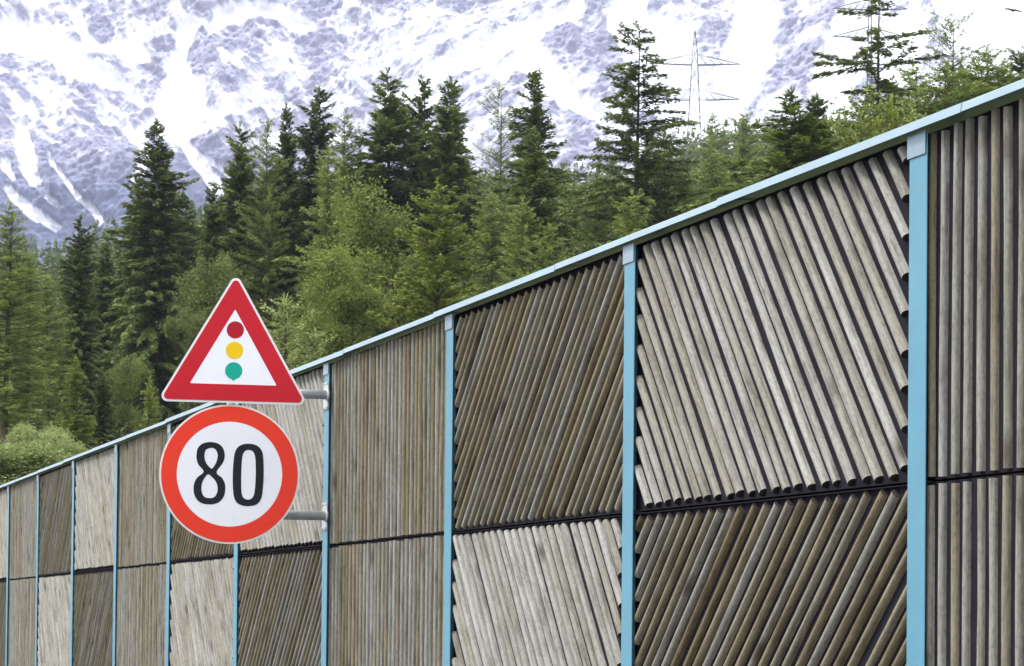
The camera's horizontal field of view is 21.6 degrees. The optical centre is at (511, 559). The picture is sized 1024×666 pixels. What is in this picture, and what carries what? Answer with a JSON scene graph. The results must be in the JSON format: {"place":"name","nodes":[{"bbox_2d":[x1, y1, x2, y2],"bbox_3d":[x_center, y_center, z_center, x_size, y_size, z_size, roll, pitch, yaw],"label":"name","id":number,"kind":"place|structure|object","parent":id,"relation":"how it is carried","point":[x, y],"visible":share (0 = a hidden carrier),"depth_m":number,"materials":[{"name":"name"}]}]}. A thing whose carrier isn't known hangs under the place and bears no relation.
{"place":"outdoors","nodes":[
{"label":"outdoors","id":0,"kind":"place"},
{"bbox_2d":[14,329,81,471],"bbox_3d":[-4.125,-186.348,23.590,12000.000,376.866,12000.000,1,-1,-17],"label":"ground","id":1,"kind":"structure","parent":0,"point":[40,410],"depth_m":284.14,"materials":[{"name":"green plant"}]},
{"bbox_2d":[0,262,37,408],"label":"larch tree","id":2,"kind":"object","parent":1,"relation":"on","point":[14,317],"visible":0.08,"depth_m":214.86,"materials":[{"name":"green plant"}]},
{"bbox_2d":[1,305,38,419],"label":"larch tree","id":3,"kind":"object","parent":1,"relation":"on","point":[16,361],"visible":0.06,"depth_m":197.00,"materials":[{"name":"green plant"}]},
{"bbox_2d":[1,262,50,411],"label":"spruce tree","id":4,"kind":"object","parent":1,"relation":"on","point":[25,328],"visible":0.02,"depth_m":267.77,"materials":[{"name":"green plant"}]},
{"bbox_2d":[1,260,54,393],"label":"spruce tree","id":5,"kind":"object","parent":1,"relation":"on","point":[30,265],"visible":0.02,"depth_m":294.26,"materials":[{"name":"green plant"}]},
{"bbox_2d":[0,405,62,457],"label":"bush","id":6,"kind":"object","parent":1,"relation":"on","point":[35,425],"visible":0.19,"depth_m":124.74,"materials":[{"name":"green plant"}]},
{"bbox_2d":[0,200,68,450],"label":"larch tree","id":7,"kind":"object","parent":1,"relation":"on","point":[8,340],"visible":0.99,"depth_m":119.60,"materials":[{"name":"green plant"}]},
{"bbox_2d":[0,251,69,444],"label":"larch tree","id":8,"kind":"object","parent":1,"relation":"on","point":[31,329],"visible":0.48,"depth_m":124.70,"materials":[{"name":"green plant"}]},
{"bbox_2d":[0,434,82,484],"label":"bush","id":9,"kind":"object","parent":1,"relation":"on","point":[26,458],"visible":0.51,"depth_m":82.44,"materials":[{"name":"green plant"}]},
{"bbox_2d":[5,273,80,432],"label":"larch tree","id":10,"kind":"object","parent":1,"relation":"on","point":[47,349],"visible":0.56,"depth_m":134.81,"materials":[{"name":"green plant"}]},
{"bbox_2d":[2,419,90,472],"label":"bush","id":11,"kind":"object","parent":1,"relation":"on","point":[62,436],"visible":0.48,"depth_m":99.62,"materials":[{"name":"green plant"}]},
{"bbox_2d":[29,332,84,455],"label":"spruce tree","id":12,"kind":"object","parent":1,"relation":"on","point":[65,371],"visible":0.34,"depth_m":159.74,"materials":[{"name":"green plant"}]},
{"bbox_2d":[42,304,72,401],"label":"spruce tree","id":13,"kind":"object","parent":1,"relation":"on","point":[62,315],"visible":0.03,"depth_m":280.68,"materials":[{"name":"green plant"}]},
{"bbox_2d":[32,214,118,453],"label":"spruce tree","id":14,"kind":"object","parent":1,"relation":"on","point":[78,336],"visible":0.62,"depth_m":164.54,"materials":[{"name":"green plant"}]},
{"bbox_2d":[52,356,108,457],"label":"conifer","id":15,"kind":"object","parent":1,"relation":"on","point":[84,439],"visible":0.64,"depth_m":117.89,"materials":[{"name":"green plant"}]},
{"bbox_2d":[79,270,113,349],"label":"spruce tree","id":16,"kind":"object","parent":1,"relation":"on","point":[91,280],"visible":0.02,"depth_m":201.72,"materials":[{"name":"green plant"}]},
{"bbox_2d":[76,241,129,449],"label":"spruce tree","id":17,"kind":"object","parent":1,"relation":"on","point":[104,305],"visible":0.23,"depth_m":184.33,"materials":[{"name":"green plant"}]},
{"bbox_2d":[81,377,126,448],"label":"spruce tree","id":18,"kind":"object","parent":1,"relation":"on","point":[103,429],"visible":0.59,"depth_m":129.81,"materials":[{"name":"green plant"}]},
{"bbox_2d":[110,255,133,433],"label":"spruce tree","id":19,"kind":"object","parent":1,"relation":"on","point":[121,283],"depth_m":235.87,"materials":[{"name":"green plant"}]},
{"bbox_2d":[104,353,154,433],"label":"deciduous tree","id":20,"kind":"object","parent":1,"relation":"on","point":[127,385],"visible":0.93,"depth_m":119.39,"materials":[{"name":"green plant"}]},
{"bbox_2d":[86,176,185,439],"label":"spruce tree","id":21,"kind":"object","parent":1,"relation":"on","point":[105,359],"visible":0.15,"depth_m":177.07,"materials":[{"name":"green plant"}]},
{"bbox_2d":[135,376,163,431],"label":"conifer","id":22,"kind":"object","parent":1,"relation":"on","point":[148,402],"visible":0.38,"depth_m":99.92,"materials":[{"name":"green plant"}]},
{"bbox_2d":[99,117,209,437],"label":"spruce tree","id":23,"kind":"object","parent":1,"relation":"on","point":[159,216],"visible":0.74,"depth_m":173.94,"materials":[{"name":"green plant"}]},
{"bbox_2d":[160,190,203,419],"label":"spruce tree","id":24,"kind":"object","parent":1,"relation":"on","point":[187,253],"visible":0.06,"depth_m":194.53,"materials":[{"name":"green plant"}]},
{"bbox_2d":[155,305,209,419],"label":"tree","id":25,"kind":"object","parent":1,"relation":"on","point":[171,327],"visible":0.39,"depth_m":135.11,"materials":[{"name":"green plant"}]},
{"bbox_2d":[190,231,201,264],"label":"spruce tree","id":26,"kind":"object","parent":1,"relation":"on","point":[197,254],"depth_m":290.33,"materials":[{"name":"green plant"}]},
{"bbox_2d":[161,186,236,419],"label":"spruce tree","id":27,"kind":"object","parent":1,"relation":"on","point":[210,230],"visible":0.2,"depth_m":179.63,"materials":[{"name":"green plant"}]},
{"bbox_2d":[171,247,257,351],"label":"tree","id":28,"kind":"object","parent":1,"relation":"on","point":[203,293],"visible":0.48,"depth_m":138.74,"materials":[{"name":"green plant"}]},
{"bbox_2d":[165,121,297,370],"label":"spruce tree","id":29,"kind":"object","parent":1,"relation":"on","point":[236,188],"visible":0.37,"depth_m":177.44,"materials":[{"name":"green plant"}]},
{"bbox_2d":[232,170,290,308],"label":"spruce tree","id":30,"kind":"object","parent":1,"relation":"on","point":[256,204],"visible":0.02,"depth_m":189.60,"materials":[{"name":"green plant"}]},
{"bbox_2d":[228,116,301,358],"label":"larch tree","id":31,"kind":"object","parent":1,"relation":"on","point":[268,241],"visible":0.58,"depth_m":175.64,"materials":[{"name":"green plant"}]},
{"bbox_2d":[248,103,310,342],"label":"spruce tree","id":32,"kind":"object","parent":1,"relation":"on","point":[286,146],"visible":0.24,"depth_m":181.01,"materials":[{"name":"green plant"}]},
{"bbox_2d":[260,291,321,369],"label":"young tree","id":33,"kind":"object","parent":1,"relation":"on","point":[292,357],"visible":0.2,"depth_m":89.97,"materials":[{"name":"green plant"}]},
{"bbox_2d":[286,326,336,366],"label":"young tree","id":34,"kind":"object","parent":1,"relation":"on","point":[313,345],"visible":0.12,"depth_m":89.81,"materials":[{"name":"green plant"}]},
{"bbox_2d":[253,85,373,368],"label":"spruce tree","id":35,"kind":"object","parent":1,"relation":"on","point":[319,138],"visible":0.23,"depth_m":179.23,"materials":[{"name":"green plant"}]},
{"bbox_2d":[261,145,376,367],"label":"larch tree","id":36,"kind":"object","parent":1,"relation":"on","point":[326,207],"visible":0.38,"depth_m":164.42,"materials":[{"name":"green plant"}]},
{"bbox_2d":[280,236,394,366],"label":"deciduous tree","id":37,"kind":"object","parent":1,"relation":"on","point":[342,302],"visible":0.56,"depth_m":120.72,"materials":[{"name":"green plant"}]},
{"bbox_2d":[290,104,396,333],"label":"larch tree","id":38,"kind":"object","parent":1,"relation":"on","point":[341,164],"visible":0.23,"depth_m":177.52,"materials":[{"name":"green plant"}]},
{"bbox_2d":[335,160,383,327],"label":"spruce tree","id":39,"kind":"object","parent":1,"relation":"on","point":[351,191],"visible":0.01,"depth_m":194.13,"materials":[{"name":"green plant"}]},
{"bbox_2d":[276,169,467,357],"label":"deciduous tree","id":40,"kind":"object","parent":1,"relation":"on","point":[379,264],"visible":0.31,"depth_m":128.65,"materials":[{"name":"green plant"}]},
{"bbox_2d":[289,67,463,340],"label":"spruce tree","id":41,"kind":"object","parent":1,"relation":"on","point":[394,132],"visible":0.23,"depth_m":178.90,"materials":[{"name":"green plant"}]},
{"bbox_2d":[393,74,455,324],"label":"spruce tree","id":42,"kind":"object","parent":1,"relation":"on","point":[422,115],"visible":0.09,"depth_m":181.90,"materials":[{"name":"green plant"}]},
{"bbox_2d":[364,175,496,327],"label":"conifer","id":43,"kind":"object","parent":1,"relation":"on","point":[433,287],"visible":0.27,"depth_m":114.62,"materials":[{"name":"green plant"}]},
{"bbox_2d":[374,73,496,328],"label":"spruce tree","id":44,"kind":"object","parent":1,"relation":"on","point":[445,151],"visible":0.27,"depth_m":177.25,"materials":[{"name":"green plant"}]},
{"bbox_2d":[450,164,501,297],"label":"spruce tree","id":45,"kind":"object","parent":1,"relation":"on","point":[474,203],"visible":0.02,"depth_m":189.21,"materials":[{"name":"green plant"}]},
{"bbox_2d":[438,77,524,291],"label":"larch tree","id":46,"kind":"object","parent":1,"relation":"on","point":[500,160],"visible":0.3,"depth_m":171.83,"materials":[{"name":"green plant"}]},
{"bbox_2d":[450,190,518,298],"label":"larch tree","id":47,"kind":"object","parent":1,"relation":"on","point":[484,254],"visible":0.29,"depth_m":149.71,"materials":[{"name":"green plant"}]},
{"bbox_2d":[0,69,1022,356],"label":"distant forest","id":48,"kind":"object","parent":1,"relation":"on","point":[48,259],"visible":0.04,"depth_m":394.11,"materials":[{"name":"green plant"}]},
{"bbox_2d":[0,79,1023,665],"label":"noise barrier","id":49,"kind":"object","parent":1,"relation":"on","point":[776,421],"visible":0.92,"depth_m":12.01,"materials":[{"name":"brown wood"}]},
{"bbox_2d":[227,382,329,529],"bbox_3d":[-1.593,-0.775,17.917,0.736,1.160,0.186,1,-1,-17],"label":"sign bracket","id":50,"kind":"object","parent":49,"relation":"attached to","point":[324,395],"visible":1,"depth_m":17.93,"materials":[{"name":"metal"}]},
{"bbox_2d":[159,404,299,543],"bbox_3d":[-1.863,-0.561,17.727,0.922,0.922,0.019,1,-1,-4],"label":"speed limit sign","id":51,"kind":"object","parent":50,"relation":"attached to","point":[229,473],"visible":1,"depth_m":17.72,"materials":[{"name":"white metal"}]},
{"bbox_2d":[162,278,303,404],"bbox_3d":[-1.835,-1.440,17.728,0.936,0.832,0.017,1,-1,-4],"label":"warning sign","id":52,"kind":"object","parent":50,"relation":"attached to","point":[233,355],"visible":1,"depth_m":17.72,"materials":[{"name":"metal"}]},
{"bbox_2d":[491,195,544,284],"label":"larch tree","id":53,"kind":"object","parent":1,"relation":"on","point":[517,251],"visible":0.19,"depth_m":140.00,"materials":[{"name":"green plant"}]},
{"bbox_2d":[469,67,588,287],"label":"spruce tree","id":54,"kind":"object","parent":1,"relation":"on","point":[536,113],"visible":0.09,"depth_m":167.47,"materials":[{"name":"green plant"}]},
{"bbox_2d":[486,125,581,282],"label":"spruce tree","id":55,"kind":"object","parent":1,"relation":"on","point":[537,181],"visible":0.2,"depth_m":159.59,"materials":[{"name":"green plant"}]},
{"bbox_2d":[518,223,574,274],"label":"larch tree","id":56,"kind":"object","parent":1,"relation":"on","point":[547,256],"visible":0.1,"depth_m":124.76,"materials":[{"name":"green plant"}]},
{"bbox_2d":[556,195,583,247],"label":"spruce tree","id":57,"kind":"object","parent":1,"relation":"on","point":[563,199],"visible":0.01,"depth_m":258.70,"materials":[{"name":"green plant"}]},
{"bbox_2d":[551,179,611,261],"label":"larch tree","id":58,"kind":"object","parent":1,"relation":"on","point":[573,223],"visible":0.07,"depth_m":189.44,"materials":[{"name":"green plant"}]},
{"bbox_2d":[559,159,625,259],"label":"larch tree","id":59,"kind":"object","parent":1,"relation":"on","point":[594,236],"visible":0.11,"depth_m":169.82,"materials":[{"name":"green plant"}]},
{"bbox_2d":[572,181,617,245],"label":"larch tree","id":60,"kind":"object","parent":1,"relation":"on","point":[591,206],"visible":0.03,"depth_m":227.77,"materials":[{"name":"green plant"}]},
{"bbox_2d":[580,183,625,250],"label":"spruce tree","id":61,"kind":"object","parent":1,"relation":"on","point":[604,224],"visible":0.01,"depth_m":208.90,"materials":[{"name":"green plant"}]},
{"bbox_2d":[606,198,627,237],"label":"spruce tree","id":62,"kind":"object","parent":1,"relation":"on","point":[616,235],"visible":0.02,"depth_m":192.69,"materials":[{"name":"green plant"}]},
{"bbox_2d":[591,188,651,246],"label":"larch tree","id":63,"kind":"object","parent":1,"relation":"on","point":[628,223],"visible":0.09,"depth_m":129.78,"materials":[{"name":"green plant"}]},
{"bbox_2d":[539,20,707,268],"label":"spruce tree","id":64,"kind":"object","parent":1,"relation":"on","point":[632,100],"visible":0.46,"depth_m":149.41,"materials":[{"name":"green plant"}]},
{"bbox_2d":[631,158,675,230],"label":"spruce tree","id":65,"kind":"object","parent":1,"relation":"on","point":[650,195],"depth_m":190.80,"materials":[{"name":"green plant"}]},
{"bbox_2d":[638,129,691,230],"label":"spruce tree","id":66,"kind":"object","parent":1,"relation":"on","point":[664,180],"visible":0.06,"depth_m":159.79,"materials":[{"name":"green plant"}]},
{"bbox_2d":[659,151,704,217],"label":"larch tree","id":67,"kind":"object","parent":1,"relation":"on","point":[679,190],"visible":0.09,"depth_m":149.55,"materials":[{"name":"green plant"}]},
{"bbox_2d":[649,30,740,190],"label":"electricity pylon","id":68,"kind":"object","parent":1,"relation":"on","point":[699,99],"visible":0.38,"depth_m":329.78,"materials":[{"name":"metal"}]},
{"bbox_2d":[689,158,719,206],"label":"larch tree","id":69,"kind":"object","parent":1,"relation":"on","point":[696,199],"visible":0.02,"depth_m":238.34,"materials":[{"name":"green plant"}]},
{"bbox_2d":[687,112,734,201],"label":"larch tree","id":70,"kind":"object","parent":1,"relation":"on","point":[712,138],"visible":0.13,"depth_m":309.56,"materials":[{"name":"green plant"}]},
{"bbox_2d":[695,146,735,202],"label":"larch tree","id":71,"kind":"object","parent":1,"relation":"on","point":[717,180],"visible":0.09,"depth_m":195.46,"materials":[{"name":"green plant"}]},
{"bbox_2d":[716,152,752,196],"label":"spruce tree","id":72,"kind":"object","parent":1,"relation":"on","point":[737,169],"depth_m":209.50,"materials":[{"name":"green plant"}]},
{"bbox_2d":[713,107,777,185],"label":"larch tree","id":73,"kind":"object","parent":1,"relation":"on","point":[747,139],"visible":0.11,"depth_m":299.02,"materials":[{"name":"green plant"}]},
{"bbox_2d":[724,129,782,195],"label":"larch tree","id":74,"kind":"object","parent":1,"relation":"on","point":[754,166],"visible":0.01,"depth_m":189.64,"materials":[{"name":"green plant"}]},
{"bbox_2d":[674,85,845,210],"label":"spruce tree","id":75,"kind":"object","parent":1,"relation":"on","point":[798,149],"visible":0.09,"depth_m":119.38,"materials":[{"name":"green plant"}]},
{"bbox_2d":[789,91,846,160],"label":"spruce tree","id":76,"kind":"object","parent":1,"relation":"on","point":[816,108],"visible":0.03,"depth_m":120.50,"materials":[{"name":"green plant"}]},
{"bbox_2d":[829,115,854,151],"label":"larch tree","id":77,"kind":"object","parent":1,"relation":"on","point":[845,119],"depth_m":184.32,"materials":[{"name":"green plant"}]},
{"bbox_2d":[746,0,979,156],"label":"spruce tree","id":78,"kind":"object","parent":1,"relation":"on","point":[884,84],"visible":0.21,"depth_m":150.02,"materials":[{"name":"green plant"}]},
{"bbox_2d":[843,82,889,143],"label":"spruce tree","id":79,"kind":"object","parent":1,"relation":"on","point":[862,104],"depth_m":164.92,"materials":[{"name":"green plant"}]},
{"bbox_2d":[833,1,906,113],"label":"electricity pylon","id":80,"kind":"object","parent":1,"relation":"on","point":[848,36],"visible":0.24,"depth_m":329.76,"materials":[{"name":"metal"}]},
{"bbox_2d":[822,83,926,152],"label":"deciduous tree","id":81,"kind":"object","parent":1,"relation":"on","point":[859,135],"depth_m":129.48,"materials":[{"name":"green plant"}]},
{"bbox_2d":[872,93,906,135],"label":"conifer","id":82,"kind":"object","parent":1,"relation":"on","point":[890,112],"visible":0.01,"depth_m":117.48,"materials":[{"name":"green plant"}]},
{"bbox_2d":[880,74,914,128],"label":"spruce tree","id":83,"kind":"object","parent":1,"relation":"on","point":[894,104],"depth_m":168.33,"materials":[{"name":"green plant"}]},
{"bbox_2d":[881,58,937,120],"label":"larch tree","id":84,"kind":"object","parent":1,"relation":"on","point":[911,82],"visible":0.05,"depth_m":188.69,"materials":[{"name":"green plant"}]},
{"bbox_2d":[896,57,980,125],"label":"deciduous tree","id":85,"kind":"object","parent":1,"relation":"on","point":[944,71],"visible":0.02,"depth_m":139.35,"materials":[{"name":"green plant"}]},
{"bbox_2d":[889,10,992,125],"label":"larch tree","id":86,"kind":"object","parent":1,"relation":"on","point":[952,56],"visible":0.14,"depth_m":150.51,"materials":[{"name":"green plant"}]},
{"bbox_2d":[934,54,980,103],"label":"larch tree","id":87,"kind":"object","parent":1,"relation":"on","point":[961,82],"visible":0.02,"depth_m":174.34,"materials":[{"name":"green plant"}]},
{"bbox_2d":[940,55,1011,107],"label":"larch tree","id":88,"kind":"object","parent":1,"relation":"on","point":[981,69],"visible":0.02,"depth_m":149.47,"materials":[{"name":"green plant"}]},
{"bbox_2d":[939,42,1023,102],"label":"larch tree","id":89,"kind":"object","parent":1,"relation":"on","point":[983,56],"visible":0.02,"depth_m":164.78,"materials":[{"name":"green plant"}]},
{"bbox_2d":[982,55,1013,92],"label":"larch tree","id":90,"kind":"object","parent":1,"relation":"on","point":[1004,70],"visible":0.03,"depth_m":149.78,"materials":[{"name":"green plant"}]},
{"bbox_2d":[996,45,1023,83],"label":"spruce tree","id":91,"kind":"object","parent":1,"relation":"on","point":[1019,61],"visible":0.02,"depth_m":229.99,"materials":[{"name":"green plant"}]},
{"bbox_2d":[0,0,967,282],"bbox_3d":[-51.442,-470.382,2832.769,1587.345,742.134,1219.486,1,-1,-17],"label":"mountain","id":92,"kind":"structure","parent":0,"point":[92,92],"depth_m":2897.26,"materials":[{"name":"white snow"}]},
{"bbox_2d":[931,0,1023,80],"label":"sky","id":93,"kind":"structure","parent":0,"point":[993,24],"materials":[{"name":"white"}]},
{"bbox_2d":[1005,8,1021,11],"bbox_3d":[11.187,-12.255,60.014,0.371,0.106,0.200,0,-1,6],"label":"bird","id":94,"kind":"object","parent":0,"point":[1012,10],"visible":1,"depth_m":59.98}
]}

